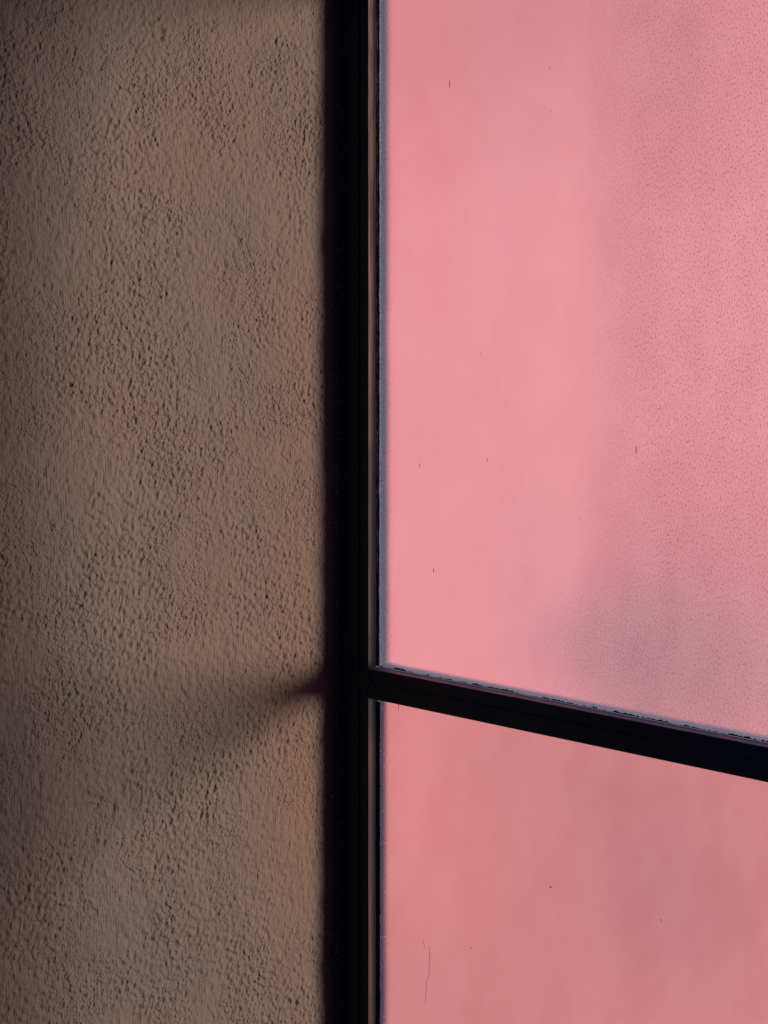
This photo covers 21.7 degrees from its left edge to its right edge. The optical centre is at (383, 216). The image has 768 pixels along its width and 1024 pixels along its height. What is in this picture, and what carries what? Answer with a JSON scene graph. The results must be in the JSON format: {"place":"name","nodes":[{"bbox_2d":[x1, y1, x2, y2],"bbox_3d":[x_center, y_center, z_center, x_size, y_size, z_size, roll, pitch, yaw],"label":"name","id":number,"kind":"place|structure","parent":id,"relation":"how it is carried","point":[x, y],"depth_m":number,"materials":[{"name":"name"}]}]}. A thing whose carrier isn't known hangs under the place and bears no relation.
{"place":"outdoors","nodes":[
{"label":"outdoors","id":0,"kind":"place"},
{"bbox_2d":[0,0,767,1023],"bbox_3d":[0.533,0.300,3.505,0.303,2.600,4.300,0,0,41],"label":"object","id":1,"kind":"structure","parent":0,"point":[582,266],"depth_m":2.71,"materials":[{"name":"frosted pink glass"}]},
{"bbox_2d":[327,0,767,1023],"bbox_3d":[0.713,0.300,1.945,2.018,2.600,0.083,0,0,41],"label":"window frame","id":2,"kind":"structure","parent":1,"relation":"attached to","point":[373,680],"depth_m":2.58,"materials":[{"name":"black paint"}]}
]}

